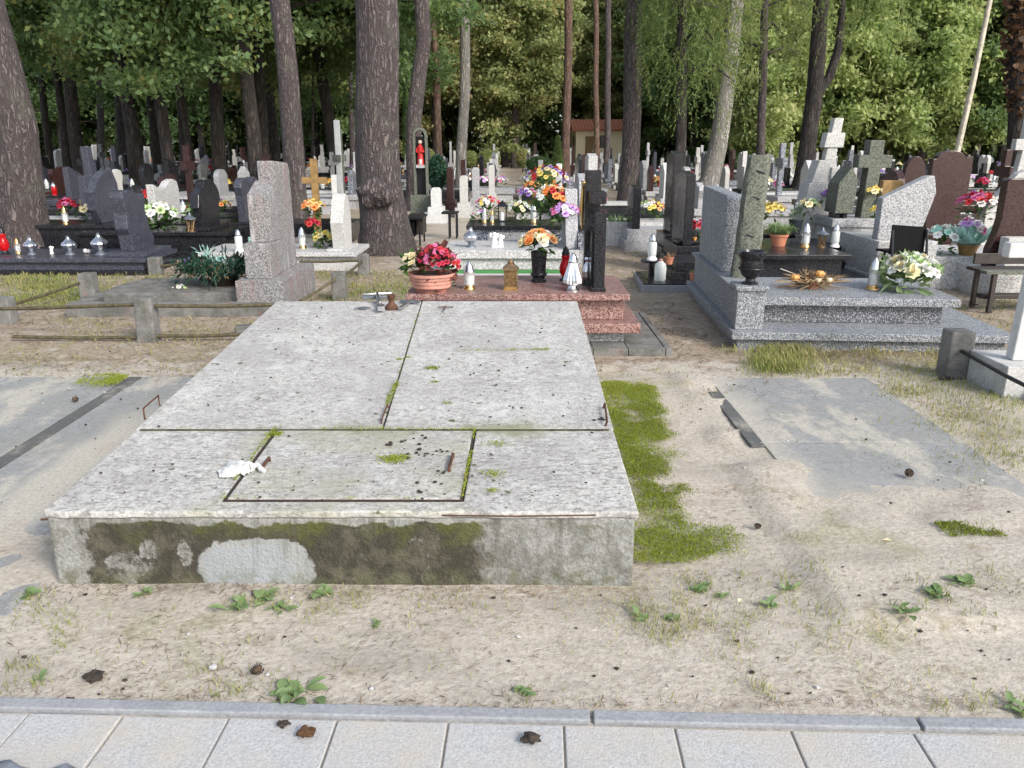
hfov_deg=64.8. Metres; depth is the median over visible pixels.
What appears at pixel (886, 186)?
grave
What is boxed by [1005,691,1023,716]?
weed
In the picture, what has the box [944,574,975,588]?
weed
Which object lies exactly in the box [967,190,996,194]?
grave
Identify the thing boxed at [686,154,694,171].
grave
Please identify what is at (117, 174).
grave
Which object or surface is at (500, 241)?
grave lantern
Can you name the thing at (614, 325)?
grave
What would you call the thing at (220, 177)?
grave
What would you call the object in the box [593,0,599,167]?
pine tree
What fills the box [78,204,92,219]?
bouquet
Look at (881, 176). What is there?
grave
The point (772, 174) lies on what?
grave
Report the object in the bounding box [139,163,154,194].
grave
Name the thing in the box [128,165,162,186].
grave
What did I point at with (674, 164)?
grave
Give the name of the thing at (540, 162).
grave
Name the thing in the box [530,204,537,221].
grave lantern
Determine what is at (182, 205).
grave lantern
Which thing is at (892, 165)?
grave
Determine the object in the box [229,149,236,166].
grave
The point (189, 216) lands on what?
grave lantern
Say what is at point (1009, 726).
kerb
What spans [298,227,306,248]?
grave lantern
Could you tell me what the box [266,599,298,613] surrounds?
weed
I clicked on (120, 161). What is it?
grave
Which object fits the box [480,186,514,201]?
grave
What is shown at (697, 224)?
bouquet
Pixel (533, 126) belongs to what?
forest tree
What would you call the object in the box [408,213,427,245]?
bench
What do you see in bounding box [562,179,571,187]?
bouquet
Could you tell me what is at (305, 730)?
clod
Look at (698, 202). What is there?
grave
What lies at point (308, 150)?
forest tree
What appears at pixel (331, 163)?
grave
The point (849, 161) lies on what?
grave
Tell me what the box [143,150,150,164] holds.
grave
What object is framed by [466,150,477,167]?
garden bush
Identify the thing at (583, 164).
grave
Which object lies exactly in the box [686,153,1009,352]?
grave
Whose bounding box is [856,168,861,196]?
grave
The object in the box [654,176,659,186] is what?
bouquet
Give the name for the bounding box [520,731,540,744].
clod
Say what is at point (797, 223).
vase
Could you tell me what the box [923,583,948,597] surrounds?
weed
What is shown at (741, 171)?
grave
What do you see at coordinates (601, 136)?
window
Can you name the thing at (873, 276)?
grave lantern
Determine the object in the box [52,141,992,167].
gravestones
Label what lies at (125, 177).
grave
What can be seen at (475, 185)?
grave
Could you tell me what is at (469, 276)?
grave lantern
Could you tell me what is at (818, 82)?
forked tree
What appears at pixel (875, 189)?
bouquet
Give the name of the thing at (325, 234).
bouquet
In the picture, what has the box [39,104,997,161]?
undergrowth
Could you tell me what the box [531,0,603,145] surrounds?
forest tree
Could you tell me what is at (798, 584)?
weed
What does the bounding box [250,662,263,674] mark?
pine cone
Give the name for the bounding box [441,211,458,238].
stool
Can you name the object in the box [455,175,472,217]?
grave
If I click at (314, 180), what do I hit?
wooden cross
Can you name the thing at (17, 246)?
grave lantern
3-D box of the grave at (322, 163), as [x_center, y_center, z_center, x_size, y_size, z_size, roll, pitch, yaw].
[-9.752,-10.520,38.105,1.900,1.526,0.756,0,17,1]
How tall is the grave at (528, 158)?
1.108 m
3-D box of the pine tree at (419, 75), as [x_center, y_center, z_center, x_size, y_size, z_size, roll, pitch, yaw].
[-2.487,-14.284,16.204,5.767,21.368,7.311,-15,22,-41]
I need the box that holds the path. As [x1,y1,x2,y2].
[0,713,1023,767]
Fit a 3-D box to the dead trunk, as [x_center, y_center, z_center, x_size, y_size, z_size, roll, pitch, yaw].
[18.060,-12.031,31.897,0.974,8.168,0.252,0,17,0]
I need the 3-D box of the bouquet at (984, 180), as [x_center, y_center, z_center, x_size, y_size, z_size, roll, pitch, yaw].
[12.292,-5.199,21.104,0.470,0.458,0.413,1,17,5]
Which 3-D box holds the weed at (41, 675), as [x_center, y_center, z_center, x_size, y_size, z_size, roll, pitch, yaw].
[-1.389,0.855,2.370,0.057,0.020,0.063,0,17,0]
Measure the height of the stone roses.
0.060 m
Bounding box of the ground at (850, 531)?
[0,151,1023,767]
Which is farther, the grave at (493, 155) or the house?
the house
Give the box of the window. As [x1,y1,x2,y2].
[600,135,604,147]
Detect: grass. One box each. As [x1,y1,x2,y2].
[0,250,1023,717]
[763,221,801,246]
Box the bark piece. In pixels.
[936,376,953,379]
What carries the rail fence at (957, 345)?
on the ground at (850, 531)
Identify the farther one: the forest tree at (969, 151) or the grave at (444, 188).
the forest tree at (969, 151)
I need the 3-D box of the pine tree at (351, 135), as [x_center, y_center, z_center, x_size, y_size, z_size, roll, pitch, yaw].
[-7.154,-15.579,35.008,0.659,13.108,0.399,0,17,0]
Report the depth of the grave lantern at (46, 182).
22.30 m
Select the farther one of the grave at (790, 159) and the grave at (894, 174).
the grave at (790, 159)
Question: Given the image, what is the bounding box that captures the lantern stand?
[640,259,663,276]
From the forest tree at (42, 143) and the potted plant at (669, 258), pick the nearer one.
the potted plant at (669, 258)
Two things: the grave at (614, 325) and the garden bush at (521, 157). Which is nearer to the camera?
the grave at (614, 325)
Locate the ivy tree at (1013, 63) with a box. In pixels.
[996,0,1023,166]
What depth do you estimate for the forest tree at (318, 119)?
58.68 m
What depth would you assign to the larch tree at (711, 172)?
19.83 m
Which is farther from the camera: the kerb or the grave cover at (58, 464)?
the grave cover at (58, 464)
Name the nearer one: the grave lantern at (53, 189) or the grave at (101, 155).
the grave lantern at (53, 189)
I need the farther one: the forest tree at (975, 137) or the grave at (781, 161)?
the forest tree at (975, 137)
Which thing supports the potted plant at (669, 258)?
on the grave at (678, 271)
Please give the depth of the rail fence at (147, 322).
6.46 m
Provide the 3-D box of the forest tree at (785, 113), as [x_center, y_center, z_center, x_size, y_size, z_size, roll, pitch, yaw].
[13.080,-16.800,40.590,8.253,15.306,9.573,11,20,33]
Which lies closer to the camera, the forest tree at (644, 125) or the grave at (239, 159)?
the grave at (239, 159)
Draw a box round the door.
[585,136,593,156]
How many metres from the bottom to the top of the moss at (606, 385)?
0.046 m
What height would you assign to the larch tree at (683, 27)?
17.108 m
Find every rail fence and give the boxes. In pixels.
[0,254,370,342]
[935,328,1023,386]
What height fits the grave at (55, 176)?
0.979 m
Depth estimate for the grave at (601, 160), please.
33.97 m
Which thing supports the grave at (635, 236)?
on the ground at (850, 531)
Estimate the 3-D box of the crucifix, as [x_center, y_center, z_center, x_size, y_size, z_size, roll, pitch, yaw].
[-0.896,-0.568,5.424,0.210,0.050,0.439,-4,19,-12]
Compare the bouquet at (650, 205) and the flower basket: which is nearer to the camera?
the flower basket
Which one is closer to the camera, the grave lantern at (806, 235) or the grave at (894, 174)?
the grave lantern at (806, 235)
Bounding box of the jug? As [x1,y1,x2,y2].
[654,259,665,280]
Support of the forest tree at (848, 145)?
on the ground at (850, 531)
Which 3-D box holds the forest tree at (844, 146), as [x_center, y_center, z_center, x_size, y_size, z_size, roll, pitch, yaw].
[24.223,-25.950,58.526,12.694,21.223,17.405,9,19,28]
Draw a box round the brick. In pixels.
[235,324,250,332]
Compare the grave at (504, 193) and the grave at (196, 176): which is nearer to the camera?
the grave at (504, 193)
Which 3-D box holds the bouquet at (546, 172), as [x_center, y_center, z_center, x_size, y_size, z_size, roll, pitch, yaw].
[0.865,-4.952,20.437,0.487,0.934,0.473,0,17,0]
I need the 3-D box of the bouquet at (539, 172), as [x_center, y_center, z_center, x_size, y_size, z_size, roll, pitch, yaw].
[0.411,-2.307,9.649,0.523,0.627,0.558,0,17,0]
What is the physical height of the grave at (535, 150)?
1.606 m
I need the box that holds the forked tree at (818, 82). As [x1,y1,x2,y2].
[776,0,924,187]
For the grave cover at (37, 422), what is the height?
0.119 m
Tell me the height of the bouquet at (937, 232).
0.450 m
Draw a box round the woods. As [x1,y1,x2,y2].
[53,114,560,152]
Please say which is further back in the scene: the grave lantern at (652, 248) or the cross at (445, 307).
the grave lantern at (652, 248)
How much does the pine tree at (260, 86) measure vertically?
13.107 m
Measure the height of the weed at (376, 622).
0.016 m
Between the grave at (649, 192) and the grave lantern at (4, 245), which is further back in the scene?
the grave at (649, 192)
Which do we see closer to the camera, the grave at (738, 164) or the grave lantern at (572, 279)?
the grave lantern at (572, 279)
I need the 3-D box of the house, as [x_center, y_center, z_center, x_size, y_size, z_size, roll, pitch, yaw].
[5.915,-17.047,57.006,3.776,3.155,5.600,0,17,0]
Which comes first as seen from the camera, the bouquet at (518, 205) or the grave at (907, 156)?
the bouquet at (518, 205)
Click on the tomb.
(188, 528)
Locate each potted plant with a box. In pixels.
[607,213,626,221]
[664,252,674,264]
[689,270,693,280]
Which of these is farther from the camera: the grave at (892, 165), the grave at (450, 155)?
the grave at (450, 155)
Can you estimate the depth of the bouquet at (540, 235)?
6.43 m
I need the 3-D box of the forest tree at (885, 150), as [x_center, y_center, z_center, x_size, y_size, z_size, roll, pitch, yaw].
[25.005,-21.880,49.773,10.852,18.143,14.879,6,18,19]
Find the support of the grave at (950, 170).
on the ground at (850, 531)
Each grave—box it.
[0,190,176,275]
[35,169,172,248]
[41,156,49,168]
[42,166,50,186]
[45,148,83,189]
[45,167,65,194]
[46,167,81,208]
[46,169,122,197]
[48,185,141,215]
[49,146,96,218]
[53,150,62,166]
[65,161,315,316]
[74,180,248,259]
[75,174,185,208]
[93,160,99,170]
[97,144,105,169]
[100,155,123,170]
[100,158,108,168]
[110,145,128,187]
[122,153,127,174]
[123,159,184,191]
[123,175,128,183]
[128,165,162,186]
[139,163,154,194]
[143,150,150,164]
[144,145,195,203]
[146,169,234,205]
[146,179,180,218]
[154,154,185,183]
[168,177,257,242]
[179,157,228,178]
[179,158,210,174]
[179,163,209,183]
[179,166,249,205]
[180,165,237,190]
[181,155,270,217]
[187,206,293,211]
[198,194,368,270]
[208,156,242,169]
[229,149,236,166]
[229,159,261,190]
[237,162,242,169]
[293,120,359,241]
[306,145,327,176]
[306,152,335,186]
[306,187,347,189]
[307,152,355,192]
[307,170,358,208]
[307,175,337,213]
[318,151,349,171]
[318,172,346,175]
[402,160,469,189]
[403,160,469,203]
[406,170,671,355]
[425,187,447,222]
[429,155,486,190]
[431,188,578,274]
[443,167,456,214]
[448,141,453,166]
[453,151,455,168]
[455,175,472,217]
[466,173,584,266]
[467,152,496,172]
[467,153,499,174]
[467,159,497,176]
[468,167,483,211]
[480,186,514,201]
[486,165,497,206]
[515,200,561,218]
[517,184,537,198]
[521,193,549,199]
[525,153,555,173]
[530,143,573,173]
[535,160,606,191]
[556,163,626,205]
[567,182,662,208]
[570,146,602,170]
[575,157,663,217]
[582,155,612,172]
[585,153,698,245]
[598,153,612,180]
[602,164,607,183]
[605,159,612,186]
[610,164,618,188]
[614,156,656,190]
[617,153,620,165]
[619,185,699,250]
[633,254,694,292]
[639,161,658,199]
[642,166,658,203]
[645,143,658,170]
[652,152,694,175]
[653,163,666,207]
[656,151,794,258]
[659,158,699,178]
[659,171,845,267]
[682,167,690,170]
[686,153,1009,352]
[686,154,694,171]
[694,147,700,179]
[694,182,793,226]
[696,151,737,186]
[699,145,736,175]
[720,166,731,189]
[729,150,736,179]
[732,151,798,193]
[733,152,776,179]
[741,191,798,202]
[759,244,867,277]
[766,143,857,208]
[769,163,791,187]
[775,168,790,187]
[787,142,794,180]
[789,118,844,237]
[791,160,876,208]
[813,140,892,242]
[838,175,982,288]
[843,150,858,190]
[847,209,972,214]
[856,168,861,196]
[857,169,860,185]
[876,173,884,198]
[878,180,903,196]
[883,170,979,225]
[885,157,894,172]
[896,147,903,165]
[900,153,911,169]
[902,156,979,216]
[923,150,972,244]
[925,170,994,189]
[951,170,1023,247]
[955,178,1023,299]
[961,202,980,213]
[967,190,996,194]
[967,242,1023,398]
[969,182,997,186]
[970,174,998,181]
[971,154,992,173]
[972,155,997,181]
[974,163,996,189]
[978,150,1012,211]
[989,162,999,172]
[1011,119,1023,173]
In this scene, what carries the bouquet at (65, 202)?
on the grave at (89, 167)
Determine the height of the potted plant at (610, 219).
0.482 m
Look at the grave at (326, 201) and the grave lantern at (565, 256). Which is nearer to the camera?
the grave lantern at (565, 256)
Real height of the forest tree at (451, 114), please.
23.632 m
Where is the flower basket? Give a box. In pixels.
[944,216,992,255]
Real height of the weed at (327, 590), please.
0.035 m
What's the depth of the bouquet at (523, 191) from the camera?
16.14 m
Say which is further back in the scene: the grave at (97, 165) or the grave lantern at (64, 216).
the grave at (97, 165)
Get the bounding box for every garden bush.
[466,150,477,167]
[477,149,491,167]
[486,150,500,165]
[515,148,528,171]
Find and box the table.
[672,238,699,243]
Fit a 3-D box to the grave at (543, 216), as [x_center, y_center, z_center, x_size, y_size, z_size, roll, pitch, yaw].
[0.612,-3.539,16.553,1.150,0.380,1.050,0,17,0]
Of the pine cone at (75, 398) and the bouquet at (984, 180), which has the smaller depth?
the pine cone at (75, 398)
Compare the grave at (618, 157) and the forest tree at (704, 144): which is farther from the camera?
the forest tree at (704, 144)
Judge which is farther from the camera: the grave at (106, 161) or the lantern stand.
the grave at (106, 161)
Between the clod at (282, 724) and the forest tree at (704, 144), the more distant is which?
the forest tree at (704, 144)
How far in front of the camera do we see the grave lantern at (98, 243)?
9.84 m
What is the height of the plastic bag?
0.041 m
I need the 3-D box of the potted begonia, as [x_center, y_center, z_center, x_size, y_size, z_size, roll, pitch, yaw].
[-0.605,-0.886,6.080,0.472,0.388,0.421,-9,19,-28]
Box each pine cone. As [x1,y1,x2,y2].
[72,396,78,401]
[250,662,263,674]
[753,523,760,529]
[904,468,913,476]
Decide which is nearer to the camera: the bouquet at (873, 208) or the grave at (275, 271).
the grave at (275, 271)
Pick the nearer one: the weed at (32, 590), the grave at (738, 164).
the weed at (32, 590)
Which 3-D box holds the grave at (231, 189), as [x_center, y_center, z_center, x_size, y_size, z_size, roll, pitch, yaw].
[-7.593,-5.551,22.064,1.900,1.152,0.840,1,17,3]
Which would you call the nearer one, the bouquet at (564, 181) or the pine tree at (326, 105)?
the bouquet at (564, 181)
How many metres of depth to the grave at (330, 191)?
20.93 m
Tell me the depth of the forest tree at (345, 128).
48.22 m
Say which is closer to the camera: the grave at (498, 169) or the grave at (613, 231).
the grave at (613, 231)
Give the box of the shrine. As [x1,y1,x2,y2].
[410,128,430,212]
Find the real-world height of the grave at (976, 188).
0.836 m
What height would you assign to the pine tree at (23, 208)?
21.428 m
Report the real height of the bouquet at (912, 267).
0.592 m
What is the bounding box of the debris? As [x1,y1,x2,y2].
[92,302,619,501]
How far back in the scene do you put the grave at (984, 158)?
29.37 m
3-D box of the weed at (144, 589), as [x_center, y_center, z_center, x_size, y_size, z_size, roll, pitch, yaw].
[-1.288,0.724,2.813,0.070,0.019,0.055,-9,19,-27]
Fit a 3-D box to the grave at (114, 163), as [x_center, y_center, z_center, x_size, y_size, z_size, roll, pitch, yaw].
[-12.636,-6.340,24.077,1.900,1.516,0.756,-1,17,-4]
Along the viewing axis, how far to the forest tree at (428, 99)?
60.86 m
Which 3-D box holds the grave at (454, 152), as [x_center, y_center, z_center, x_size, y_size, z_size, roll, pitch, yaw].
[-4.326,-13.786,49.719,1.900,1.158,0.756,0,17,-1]
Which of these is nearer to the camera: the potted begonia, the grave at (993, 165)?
the potted begonia
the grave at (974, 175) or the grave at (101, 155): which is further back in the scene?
the grave at (101, 155)
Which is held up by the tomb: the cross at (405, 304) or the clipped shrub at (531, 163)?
the cross at (405, 304)
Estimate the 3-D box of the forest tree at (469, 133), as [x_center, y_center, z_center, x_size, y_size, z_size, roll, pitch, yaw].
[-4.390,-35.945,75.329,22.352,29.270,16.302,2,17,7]
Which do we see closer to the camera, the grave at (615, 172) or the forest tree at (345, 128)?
the grave at (615, 172)
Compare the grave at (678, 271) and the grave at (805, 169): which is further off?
the grave at (805, 169)
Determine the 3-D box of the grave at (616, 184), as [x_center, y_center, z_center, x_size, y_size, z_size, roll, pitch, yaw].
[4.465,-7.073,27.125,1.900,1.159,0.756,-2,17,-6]
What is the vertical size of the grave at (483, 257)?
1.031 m
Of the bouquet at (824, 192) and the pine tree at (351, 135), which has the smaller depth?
the bouquet at (824, 192)
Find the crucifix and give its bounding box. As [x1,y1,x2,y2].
[362,292,391,310]
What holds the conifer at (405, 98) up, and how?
on the ground at (850, 531)
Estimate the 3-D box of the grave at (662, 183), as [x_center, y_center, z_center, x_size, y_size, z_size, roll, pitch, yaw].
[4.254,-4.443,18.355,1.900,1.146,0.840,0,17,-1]
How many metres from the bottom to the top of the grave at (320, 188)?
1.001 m
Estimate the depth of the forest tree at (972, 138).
51.15 m
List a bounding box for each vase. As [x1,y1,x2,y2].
[530,250,546,282]
[738,249,766,284]
[788,207,804,234]
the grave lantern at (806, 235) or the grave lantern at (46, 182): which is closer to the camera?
the grave lantern at (806, 235)
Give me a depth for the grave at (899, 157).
46.56 m
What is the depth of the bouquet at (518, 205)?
10.75 m
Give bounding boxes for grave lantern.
[0,227,10,254]
[14,238,21,253]
[23,236,37,254]
[44,178,48,187]
[51,182,56,194]
[61,206,69,223]
[61,235,76,254]
[90,233,108,254]
[180,200,186,214]
[183,212,196,231]
[234,229,243,251]
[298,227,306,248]
[463,227,478,247]
[463,262,475,289]
[482,208,486,221]
[490,210,493,221]
[490,232,498,247]
[497,200,507,221]
[498,234,504,246]
[503,258,518,289]
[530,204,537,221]
[559,246,569,280]
[563,253,581,291]
[582,248,588,285]
[647,234,656,260]
[800,223,810,247]
[816,227,828,247]
[830,224,839,247]
[866,258,880,289]
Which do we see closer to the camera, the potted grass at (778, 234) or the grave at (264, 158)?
the potted grass at (778, 234)
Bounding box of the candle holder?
[385,294,397,309]
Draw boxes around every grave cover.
[0,377,141,468]
[0,377,191,615]
[708,378,1023,498]
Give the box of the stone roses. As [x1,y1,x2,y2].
[83,249,90,252]
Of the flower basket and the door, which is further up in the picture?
the door
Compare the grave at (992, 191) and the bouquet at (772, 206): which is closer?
the bouquet at (772, 206)
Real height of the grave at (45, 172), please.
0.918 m
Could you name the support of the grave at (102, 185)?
on the ground at (850, 531)
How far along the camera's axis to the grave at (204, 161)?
38.08 m
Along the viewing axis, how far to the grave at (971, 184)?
25.89 m
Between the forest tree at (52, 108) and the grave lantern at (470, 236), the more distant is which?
the forest tree at (52, 108)
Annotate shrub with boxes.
[428,153,446,189]
[525,156,552,171]
[734,144,755,166]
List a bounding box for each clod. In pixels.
[81,669,104,683]
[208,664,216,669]
[277,720,290,728]
[296,724,315,737]
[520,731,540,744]
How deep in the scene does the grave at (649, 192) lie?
20.90 m
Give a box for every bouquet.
[54,197,79,216]
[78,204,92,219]
[142,189,146,204]
[145,201,179,228]
[172,284,186,288]
[180,203,193,221]
[219,198,231,218]
[301,198,325,221]
[303,217,321,231]
[311,229,332,248]
[324,178,331,189]
[470,209,481,221]
[475,195,499,219]
[480,176,488,186]
[495,175,508,186]
[504,200,530,221]
[516,187,536,201]
[517,227,558,261]
[518,174,531,184]
[523,180,541,190]
[525,164,568,215]
[531,184,566,233]
[537,170,555,183]
[547,201,583,233]
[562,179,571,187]
[641,199,663,219]
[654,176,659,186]
[692,219,700,238]
[763,201,786,221]
[774,268,852,289]
[794,197,820,220]
[819,189,826,203]
[862,185,882,200]
[868,205,876,217]
[878,250,950,295]
[927,224,959,255]
[954,190,997,223]
[973,177,992,190]
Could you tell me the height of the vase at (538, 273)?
0.250 m
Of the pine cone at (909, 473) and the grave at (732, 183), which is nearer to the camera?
the pine cone at (909, 473)
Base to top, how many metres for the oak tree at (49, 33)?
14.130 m
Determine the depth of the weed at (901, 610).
2.64 m
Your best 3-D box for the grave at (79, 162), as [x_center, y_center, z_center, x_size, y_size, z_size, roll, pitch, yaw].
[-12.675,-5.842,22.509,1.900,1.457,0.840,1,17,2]
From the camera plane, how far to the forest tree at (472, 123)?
61.20 m
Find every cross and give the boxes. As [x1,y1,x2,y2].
[295,159,331,243]
[398,299,419,309]
[438,305,452,311]
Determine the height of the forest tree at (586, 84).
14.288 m
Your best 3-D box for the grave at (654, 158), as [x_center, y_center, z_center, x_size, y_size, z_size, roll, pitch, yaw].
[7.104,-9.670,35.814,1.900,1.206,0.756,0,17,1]
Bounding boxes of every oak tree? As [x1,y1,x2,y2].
[4,0,225,187]
[6,0,195,174]
[12,21,238,172]
[27,0,489,177]
[111,0,355,109]
[134,18,343,161]
[291,0,505,119]
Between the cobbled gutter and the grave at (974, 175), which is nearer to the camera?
the cobbled gutter
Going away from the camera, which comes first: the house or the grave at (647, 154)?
the grave at (647, 154)
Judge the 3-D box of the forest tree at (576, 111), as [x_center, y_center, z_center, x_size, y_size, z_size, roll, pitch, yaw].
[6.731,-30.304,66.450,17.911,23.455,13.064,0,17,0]
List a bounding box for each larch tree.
[619,0,758,184]
[634,0,764,166]
[696,0,837,154]
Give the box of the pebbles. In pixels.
[1,329,1016,694]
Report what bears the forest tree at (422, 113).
on the ground at (850, 531)
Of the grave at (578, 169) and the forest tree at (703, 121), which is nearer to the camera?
the grave at (578, 169)
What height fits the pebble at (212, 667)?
0.014 m
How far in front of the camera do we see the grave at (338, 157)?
12.72 m
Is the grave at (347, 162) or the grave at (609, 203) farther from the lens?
the grave at (347, 162)
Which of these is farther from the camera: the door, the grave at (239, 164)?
the door
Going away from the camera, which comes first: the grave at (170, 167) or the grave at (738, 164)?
the grave at (170, 167)
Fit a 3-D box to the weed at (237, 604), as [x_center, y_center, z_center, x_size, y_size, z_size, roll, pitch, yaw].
[-0.926,0.741,2.705,0.125,0.038,0.129,7,18,22]
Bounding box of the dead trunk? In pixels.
[954,0,992,151]
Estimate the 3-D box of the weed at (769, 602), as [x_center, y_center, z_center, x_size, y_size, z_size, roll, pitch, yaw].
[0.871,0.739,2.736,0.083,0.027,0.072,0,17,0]
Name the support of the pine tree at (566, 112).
on the ground at (850, 531)
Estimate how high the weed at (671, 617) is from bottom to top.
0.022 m
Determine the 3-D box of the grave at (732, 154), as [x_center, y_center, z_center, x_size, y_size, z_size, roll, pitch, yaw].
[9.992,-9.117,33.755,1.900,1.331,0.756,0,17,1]
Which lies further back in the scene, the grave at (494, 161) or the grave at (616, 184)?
the grave at (494, 161)
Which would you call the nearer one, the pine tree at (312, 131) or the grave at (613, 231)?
the grave at (613, 231)
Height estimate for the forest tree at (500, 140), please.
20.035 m
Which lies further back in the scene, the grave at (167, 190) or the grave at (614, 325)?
the grave at (167, 190)
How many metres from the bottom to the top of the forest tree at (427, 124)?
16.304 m
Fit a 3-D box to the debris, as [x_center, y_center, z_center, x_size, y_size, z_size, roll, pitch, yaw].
[-0.575,-0.070,4.159,1.978,0.179,2.817,0,17,0]
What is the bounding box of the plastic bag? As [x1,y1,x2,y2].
[218,460,265,477]
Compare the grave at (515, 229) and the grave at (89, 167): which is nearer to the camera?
the grave at (515, 229)
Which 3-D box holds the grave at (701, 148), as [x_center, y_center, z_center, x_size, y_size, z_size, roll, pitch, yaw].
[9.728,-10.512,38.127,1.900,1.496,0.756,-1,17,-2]
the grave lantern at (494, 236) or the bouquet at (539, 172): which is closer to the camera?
the grave lantern at (494, 236)
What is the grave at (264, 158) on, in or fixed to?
on the ground at (850, 531)
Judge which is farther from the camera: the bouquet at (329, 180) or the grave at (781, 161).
the bouquet at (329, 180)
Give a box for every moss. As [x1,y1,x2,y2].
[73,373,1007,563]
[162,312,548,498]
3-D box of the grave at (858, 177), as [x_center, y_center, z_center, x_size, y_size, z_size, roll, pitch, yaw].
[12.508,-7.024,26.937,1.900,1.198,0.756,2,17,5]
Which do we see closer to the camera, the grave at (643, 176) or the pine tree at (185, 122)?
the grave at (643, 176)
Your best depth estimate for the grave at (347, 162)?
42.58 m
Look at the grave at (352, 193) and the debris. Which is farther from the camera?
the grave at (352, 193)
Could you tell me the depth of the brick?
6.58 m
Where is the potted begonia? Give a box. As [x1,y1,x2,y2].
[398,239,460,293]
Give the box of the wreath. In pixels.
[169,244,245,290]
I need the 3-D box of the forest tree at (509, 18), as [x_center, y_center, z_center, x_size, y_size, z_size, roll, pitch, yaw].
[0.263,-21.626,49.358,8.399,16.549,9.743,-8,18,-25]
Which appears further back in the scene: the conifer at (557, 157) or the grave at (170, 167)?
the conifer at (557, 157)
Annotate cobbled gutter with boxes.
[0,759,74,767]
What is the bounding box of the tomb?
[40,301,638,585]
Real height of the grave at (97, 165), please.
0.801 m
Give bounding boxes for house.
[570,119,622,163]
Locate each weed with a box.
[19,586,41,599]
[32,668,49,681]
[133,586,152,596]
[208,594,257,612]
[253,587,278,606]
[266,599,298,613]
[269,674,327,704]
[309,583,334,598]
[370,617,383,628]
[510,683,536,698]
[631,605,648,624]
[664,611,680,620]
[688,582,710,593]
[713,590,730,597]
[758,595,780,609]
[779,581,801,590]
[889,600,921,620]
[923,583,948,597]
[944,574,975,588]
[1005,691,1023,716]
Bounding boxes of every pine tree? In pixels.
[0,0,49,248]
[32,33,54,168]
[52,49,72,168]
[96,69,104,167]
[114,89,125,156]
[146,13,174,176]
[175,69,196,174]
[176,85,184,153]
[209,27,225,181]
[251,17,269,154]
[269,0,309,217]
[298,71,303,141]
[310,7,336,178]
[311,75,313,158]
[348,62,354,165]
[355,0,416,256]
[405,0,430,210]
[431,8,444,186]
[455,0,469,186]
[561,0,571,176]
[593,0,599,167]
[602,0,610,172]
[616,0,642,201]
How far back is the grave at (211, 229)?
10.92 m
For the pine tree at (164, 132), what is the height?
13.101 m
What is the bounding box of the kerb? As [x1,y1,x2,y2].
[0,697,1023,734]
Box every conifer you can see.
[402,80,407,159]
[552,135,564,168]
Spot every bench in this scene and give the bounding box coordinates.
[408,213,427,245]
[966,253,1023,312]
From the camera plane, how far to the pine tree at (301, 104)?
32.17 m
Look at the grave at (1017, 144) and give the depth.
11.56 m
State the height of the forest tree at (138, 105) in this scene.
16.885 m
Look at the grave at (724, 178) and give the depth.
23.09 m
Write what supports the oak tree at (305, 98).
on the ground at (850, 531)
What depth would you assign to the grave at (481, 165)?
26.94 m
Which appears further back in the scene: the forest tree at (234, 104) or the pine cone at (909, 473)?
the forest tree at (234, 104)
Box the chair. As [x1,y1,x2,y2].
[876,225,928,281]
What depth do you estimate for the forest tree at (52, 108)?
58.68 m
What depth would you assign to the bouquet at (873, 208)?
9.38 m
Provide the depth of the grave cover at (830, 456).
4.30 m
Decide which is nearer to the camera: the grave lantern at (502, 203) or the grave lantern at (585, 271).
the grave lantern at (585, 271)
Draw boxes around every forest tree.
[13,22,147,148]
[23,68,111,152]
[30,76,225,142]
[40,132,45,155]
[79,98,147,143]
[102,64,176,158]
[129,66,245,154]
[168,92,224,160]
[168,101,243,145]
[183,62,336,145]
[272,64,348,162]
[281,123,310,160]
[310,15,442,136]
[339,104,444,136]
[399,1,501,156]
[399,84,447,161]
[422,104,540,147]
[423,97,484,160]
[425,87,560,152]
[453,0,587,166]
[455,0,590,167]
[470,50,562,147]
[470,54,563,144]
[521,0,640,140]
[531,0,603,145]
[548,0,672,162]
[572,0,648,123]
[612,0,729,165]
[612,0,734,165]
[617,112,671,160]
[668,115,728,161]
[688,138,861,160]
[696,0,875,169]
[784,105,866,156]
[787,123,875,158]
[789,0,934,165]
[845,0,1010,167]
[859,116,957,162]
[927,133,982,158]
[943,131,998,155]
[946,0,1011,165]
[949,131,998,155]
[950,122,989,148]
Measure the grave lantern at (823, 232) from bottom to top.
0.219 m
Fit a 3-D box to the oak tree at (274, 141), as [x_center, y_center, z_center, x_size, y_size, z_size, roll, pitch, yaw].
[-10.392,-15.999,32.811,10.712,15.194,13.737,1,17,5]
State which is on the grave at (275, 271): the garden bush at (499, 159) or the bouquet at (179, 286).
the bouquet at (179, 286)
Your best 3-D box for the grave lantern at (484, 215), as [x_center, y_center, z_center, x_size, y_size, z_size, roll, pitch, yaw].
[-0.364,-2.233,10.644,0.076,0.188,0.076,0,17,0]
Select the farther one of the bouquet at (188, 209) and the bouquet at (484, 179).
the bouquet at (484, 179)
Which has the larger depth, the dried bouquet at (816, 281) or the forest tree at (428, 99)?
the forest tree at (428, 99)
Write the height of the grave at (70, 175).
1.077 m
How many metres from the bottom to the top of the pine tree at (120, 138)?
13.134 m
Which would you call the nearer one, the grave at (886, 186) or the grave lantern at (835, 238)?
the grave lantern at (835, 238)
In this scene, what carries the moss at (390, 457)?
on the tomb
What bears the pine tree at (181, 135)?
on the ground at (850, 531)
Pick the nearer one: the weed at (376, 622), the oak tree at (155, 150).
the weed at (376, 622)

